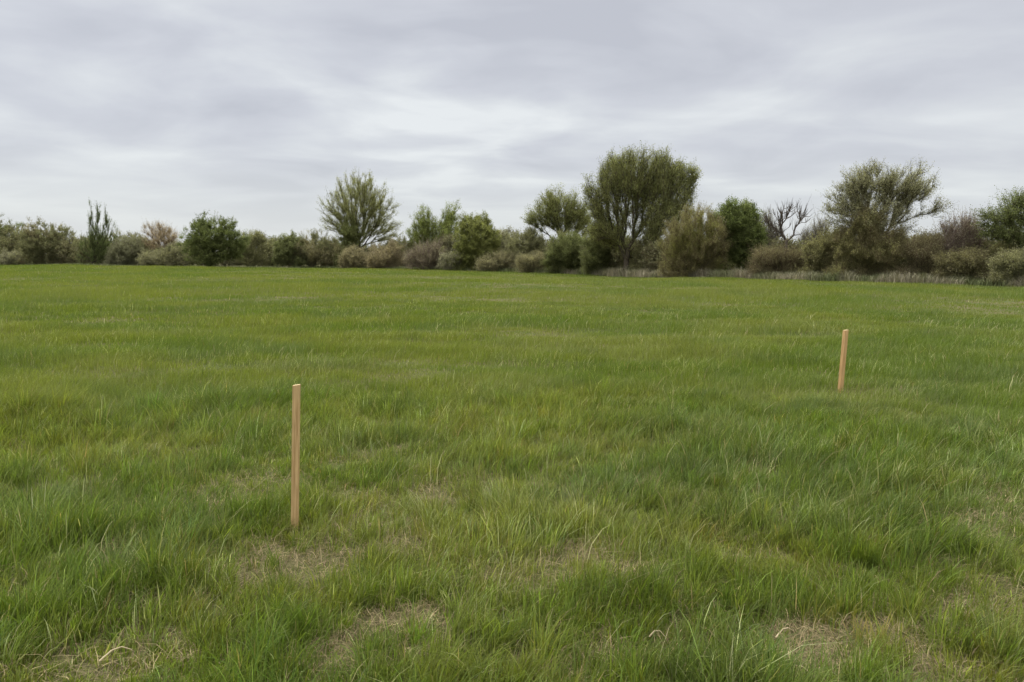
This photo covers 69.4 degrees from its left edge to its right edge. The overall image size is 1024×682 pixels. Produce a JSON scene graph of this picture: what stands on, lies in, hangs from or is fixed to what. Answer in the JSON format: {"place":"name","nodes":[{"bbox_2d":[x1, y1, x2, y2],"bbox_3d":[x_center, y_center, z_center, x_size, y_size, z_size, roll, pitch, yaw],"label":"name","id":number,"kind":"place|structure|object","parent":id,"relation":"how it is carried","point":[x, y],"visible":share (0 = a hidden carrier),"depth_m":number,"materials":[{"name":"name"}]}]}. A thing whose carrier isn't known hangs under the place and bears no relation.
{"place":"outdoors","nodes":[
{"label":"outdoors","id":0,"kind":"place"},
{"bbox_2d":[0,262,1023,681],"bbox_3d":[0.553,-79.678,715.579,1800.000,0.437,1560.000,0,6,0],"label":"ground","id":1,"kind":"structure","parent":0,"point":[532,578],"depth_m":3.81,"materials":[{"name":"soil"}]},
{"bbox_2d":[0,214,23,250],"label":"broadleaf tree","id":2,"kind":"object","parent":1,"relation":"on","point":[6,226],"visible":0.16,"depth_m":102.99,"materials":[{"name":"green plant"}]},
{"bbox_2d":[0,247,25,265],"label":"hedge bush","id":3,"kind":"object","parent":1,"relation":"on","point":[9,260],"visible":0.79,"depth_m":98.15,"materials":[{"name":"green plant"}]},
{"bbox_2d":[11,215,76,264],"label":"broadleaf tree","id":4,"kind":"object","parent":1,"relation":"on","point":[33,245],"visible":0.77,"depth_m":97.19,"materials":[{"name":"green plant"}]},
{"bbox_2d":[76,197,119,263],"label":"conifer tree","id":5,"kind":"object","parent":1,"relation":"on","point":[100,249],"visible":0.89,"depth_m":91.69,"materials":[{"name":"green plant"}]},
{"bbox_2d":[99,646,131,661],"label":"dry stalk","id":6,"kind":"object","parent":1,"relation":"on","point":[103,657],"visible":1,"depth_m":2.67,"materials":[{"name":"plant"}]},
{"bbox_2d":[100,227,146,265],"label":"hedge bush","id":7,"kind":"object","parent":1,"relation":"on","point":[128,251],"visible":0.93,"depth_m":90.87,"materials":[{"name":"green plant"}]},
{"bbox_2d":[139,219,178,249],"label":"bare tree","id":8,"kind":"object","parent":1,"relation":"on","point":[160,237],"visible":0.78,"depth_m":92.82,"materials":[{"name":"beige plant"}]},
{"bbox_2d":[135,236,194,265],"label":"hedge bush","id":9,"kind":"object","parent":1,"relation":"on","point":[150,258],"visible":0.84,"depth_m":86.56,"materials":[{"name":"green plant"}]},
{"bbox_2d":[175,209,251,266],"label":"broadleaf tree","id":10,"kind":"object","parent":1,"relation":"on","point":[207,241],"visible":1,"depth_m":82.55,"materials":[{"name":"green plant"}]},
{"bbox_2d":[235,228,270,266],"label":"hedge bush","id":11,"kind":"object","parent":1,"relation":"on","point":[258,239],"visible":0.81,"depth_m":93.17,"materials":[{"name":"green plant"}]},
{"bbox_2d":[266,237,280,266],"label":"hedge bush","id":12,"kind":"object","parent":1,"relation":"on","point":[273,255],"visible":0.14,"depth_m":98.77,"materials":[{"name":"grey plant"}]},
{"bbox_2d":[271,229,308,266],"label":"hedge bush","id":13,"kind":"object","parent":1,"relation":"on","point":[282,252],"visible":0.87,"depth_m":93.81,"materials":[{"name":"green plant"}]},
{"bbox_2d":[291,384,300,530],"bbox_3d":[-1.183,0.711,4.040,0.039,0.966,0.039,2,7,-9],"label":"wooden stake","id":14,"kind":"object","parent":1,"relation":"on","point":[295,462],"visible":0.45,"depth_m":4.01,"materials":[{"name":"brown wood"}]},
{"bbox_2d":[288,228,341,267],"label":"hedge bush","id":15,"kind":"object","parent":1,"relation":"on","point":[324,248],"visible":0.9,"depth_m":94.19,"materials":[{"name":"green plant"}]},
{"bbox_2d":[334,213,367,267],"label":"hedge bush","id":16,"kind":"object","parent":1,"relation":"on","point":[349,233],"visible":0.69,"depth_m":93.84,"materials":[{"name":"green plant"}]},
{"bbox_2d":[336,243,368,268],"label":"hedge bush","id":17,"kind":"object","parent":1,"relation":"on","point":[356,257],"visible":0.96,"depth_m":90.27,"materials":[{"name":"grey plant"}]},
{"bbox_2d":[317,167,404,248],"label":"fan tree","id":18,"kind":"object","parent":1,"relation":"on","point":[359,193],"visible":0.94,"depth_m":94.31,"materials":[{"name":"green plant"}]},
{"bbox_2d":[364,237,407,268],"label":"hedge bush","id":19,"kind":"object","parent":1,"relation":"on","point":[391,255],"visible":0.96,"depth_m":88.15,"materials":[{"name":"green plant"}]},
{"bbox_2d":[399,236,448,269],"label":"hedge bush","id":20,"kind":"object","parent":1,"relation":"on","point":[428,258],"visible":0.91,"depth_m":83.95,"materials":[{"name":"brown plant"}]},
{"bbox_2d":[402,199,465,255],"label":"broadleaf tree","id":21,"kind":"object","parent":1,"relation":"on","point":[424,229],"visible":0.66,"depth_m":89.34,"materials":[{"name":"green plant"}]},
{"bbox_2d":[436,247,464,269],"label":"hedge bush","id":22,"kind":"object","parent":1,"relation":"on","point":[443,261],"visible":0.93,"depth_m":81.74,"materials":[{"name":"green plant"}]},
{"bbox_2d":[446,210,501,270],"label":"broadleaf tree","id":23,"kind":"object","parent":1,"relation":"on","point":[479,234],"visible":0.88,"depth_m":81.07,"materials":[{"name":"green plant"}]},
{"bbox_2d":[473,247,518,271],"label":"hedge bush","id":24,"kind":"object","parent":1,"relation":"on","point":[499,260],"visible":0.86,"depth_m":78.76,"materials":[{"name":"green plant"}]},
{"bbox_2d":[493,226,511,243],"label":"hedge bush","id":25,"kind":"object","parent":1,"relation":"on","point":[500,231],"visible":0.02,"depth_m":85.21,"materials":[{"name":"green plant"}]},
{"bbox_2d":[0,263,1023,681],"bbox_3d":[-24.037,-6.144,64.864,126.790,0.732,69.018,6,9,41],"label":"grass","id":26,"kind":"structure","parent":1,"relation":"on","point":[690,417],"depth_m":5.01,"materials":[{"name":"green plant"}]},
{"bbox_2d":[0,219,1023,272],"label":"hedge thicket","id":27,"kind":"object","parent":1,"relation":"on","point":[648,260],"visible":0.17,"depth_m":91.82,"materials":[{"name":"green plant"}]},
{"bbox_2d":[1,263,1023,287],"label":"verge weeds","id":28,"kind":"object","parent":1,"relation":"on","point":[813,276],"visible":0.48,"depth_m":50.50,"materials":[{"name":"plant"}]},
{"bbox_2d":[501,225,548,265],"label":"hedge bush","id":29,"kind":"object","parent":1,"relation":"on","point":[528,241],"visible":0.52,"depth_m":79.51,"materials":[{"name":"green plant"}]},
{"bbox_2d":[514,250,546,272],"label":"hedge bush","id":30,"kind":"object","parent":1,"relation":"on","point":[525,263],"visible":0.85,"depth_m":74.91,"materials":[{"name":"grey plant"}]},
{"bbox_2d":[520,182,591,238],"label":"vase tree","id":31,"kind":"object","parent":1,"relation":"on","point":[573,216],"visible":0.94,"depth_m":78.78,"materials":[{"name":"green plant"}]},
{"bbox_2d":[539,226,587,273],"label":"hedge bush","id":32,"kind":"object","parent":1,"relation":"on","point":[564,253],"visible":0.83,"depth_m":71.95,"materials":[{"name":"green plant"}]},
{"bbox_2d":[578,221,626,275],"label":"hedge bush","id":33,"kind":"object","parent":1,"relation":"on","point":[596,257],"visible":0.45,"depth_m":67.20,"materials":[{"name":"green plant"}]},
{"bbox_2d":[576,140,662,270],"bbox_3d":[9.806,-11.290,63.831,8.417,11.866,5.450,0,6,0],"label":"tree","id":34,"kind":"object","parent":1,"relation":"on","point":[616,180],"visible":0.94,"depth_m":63.46,"materials":[{"name":"green plant"}]},
{"bbox_2d":[625,232,663,271],"bbox_3d":[11.853,-7.696,64.064,4.187,4.548,2.964,0,6,0],"label":"hedge bush","id":35,"kind":"object","parent":1,"relation":"on","point":[637,250],"visible":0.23,"depth_m":63.95,"materials":[{"name":"green plant"}]},
{"bbox_2d":[639,145,703,267],"bbox_3d":[13.453,-10.909,62.352,5.357,11.352,4.058,0,6,0],"label":"leaning tree","id":36,"kind":"object","parent":1,"relation":"on","point":[675,178],"visible":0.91,"depth_m":62.05,"materials":[{"name":"green plant"}]},
{"bbox_2d":[654,200,740,277],"bbox_3d":[13.871,-7.717,55.899,5.933,6.122,4.975,6,8,38],"label":"hedge bush","id":37,"kind":"object","parent":1,"relation":"on","point":[686,236],"visible":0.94,"depth_m":55.34,"materials":[{"name":"green plant"}]},
{"bbox_2d":[709,195,770,271],"bbox_3d":[17.379,-7.901,56.037,5.383,6.512,3.477,0,6,0],"label":"broadleaf tree","id":38,"kind":"object","parent":1,"relation":"on","point":[750,232],"visible":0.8,"depth_m":55.51,"materials":[{"name":"green plant"}]},
{"bbox_2d":[760,203,784,246],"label":"hedge bush","id":39,"kind":"object","parent":1,"relation":"on","point":[770,230],"visible":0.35,"depth_m":58.38,"materials":[{"name":"green plant"}]},
{"bbox_2d":[743,237,813,275],"bbox_3d":[19.257,-5.828,52.306,6.408,3.258,3.544,0,6,0],"label":"hedge bush","id":40,"kind":"object","parent":1,"relation":"on","point":[770,261],"visible":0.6,"depth_m":51.95,"materials":[{"name":"green plant"}]},
{"bbox_2d":[761,198,811,253],"bbox_3d":[19.766,-7.496,53.717,4.070,6.247,2.630,4,7,28],"label":"bare tree","id":41,"kind":"object","parent":1,"relation":"on","point":[780,224],"visible":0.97,"depth_m":53.66,"materials":[{"name":"grey plant"}]},
{"bbox_2d":[796,208,830,244],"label":"hedge bush","id":42,"kind":"object","parent":1,"relation":"on","point":[803,234],"visible":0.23,"depth_m":57.38,"materials":[{"name":"green plant"}]},
{"bbox_2d":[793,224,845,274],"bbox_3d":[21.643,-6.112,50.660,5.090,4.271,3.230,0,6,0],"label":"hedge bush","id":43,"kind":"object","parent":1,"relation":"on","point":[815,250],"visible":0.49,"depth_m":50.21,"materials":[{"name":"green plant"}]},
{"bbox_2d":[838,330,848,392],"bbox_3d":[3.740,0.305,8.373,0.044,0.873,0.044,0,7,-16],"label":"wooden stake","id":44,"kind":"object","parent":1,"relation":"on","point":[843,359],"visible":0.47,"depth_m":8.35,"materials":[{"name":"beige wood"}]},
{"bbox_2d":[820,192,914,277],"bbox_3d":[23.719,-6.789,48.682,6.618,6.184,4.376,0,6,0],"label":"hedge bush","id":45,"kind":"object","parent":1,"relation":"on","point":[871,250],"visible":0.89,"depth_m":48.40,"materials":[{"name":"green plant"}]},
{"bbox_2d":[817,156,958,236],"bbox_3d":[24.915,-7.969,49.093,9.303,8.446,4.838,0,6,0],"label":"willow tree","id":46,"kind":"object","parent":1,"relation":"on","point":[908,191],"visible":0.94,"depth_m":48.55,"materials":[{"name":"green plant"}]},
{"bbox_2d":[881,210,952,277],"bbox_3d":[26.521,-6.050,48.131,4.988,4.878,3.211,0,6,0],"label":"hedge bush","id":47,"kind":"object","parent":1,"relation":"on","point":[919,254],"visible":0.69,"depth_m":47.70,"materials":[{"name":"green plant"}]},
{"bbox_2d":[926,241,993,281],"bbox_3d":[28.302,-4.866,46.449,4.526,2.987,2.793,0,6,0],"label":"hedge bush","id":48,"kind":"object","parent":1,"relation":"on","point":[967,262],"visible":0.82,"depth_m":46.06,"materials":[{"name":"green plant"}]},
{"bbox_2d":[934,207,993,265],"bbox_3d":[29.378,-6.251,48.180,4.674,5.330,3.280,-2,7,-16],"label":"bare tree","id":49,"kind":"object","parent":1,"relation":"on","point":[961,235],"visible":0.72,"depth_m":47.62,"materials":[{"name":"brown plant"}]},
{"bbox_2d":[970,185,1023,249],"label":"broadleaf tree","id":50,"kind":"object","parent":1,"relation":"on","point":[1006,226],"visible":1,"depth_m":45.87,"materials":[{"name":"green plant"}]},
{"bbox_2d":[975,240,1023,286],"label":"hedge bush","id":51,"kind":"object","parent":1,"relation":"on","point":[1009,265],"visible":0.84,"depth_m":44.50,"materials":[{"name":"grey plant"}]},
{"bbox_2d":[981,238,1017,274],"bbox_3d":[32.828,-5.380,47.688,6.643,3.845,3.947,3,7,20],"label":"hedge bush","id":52,"kind":"object","parent":1,"relation":"on","point":[996,249],"visible":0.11,"depth_m":47.30,"materials":[{"name":"green plant"}]},
{"bbox_2d":[0,0,1023,247],"label":"sky","id":53,"kind":"structure","parent":0,"point":[249,112],"materials":[{"name":"grey"}]}
]}

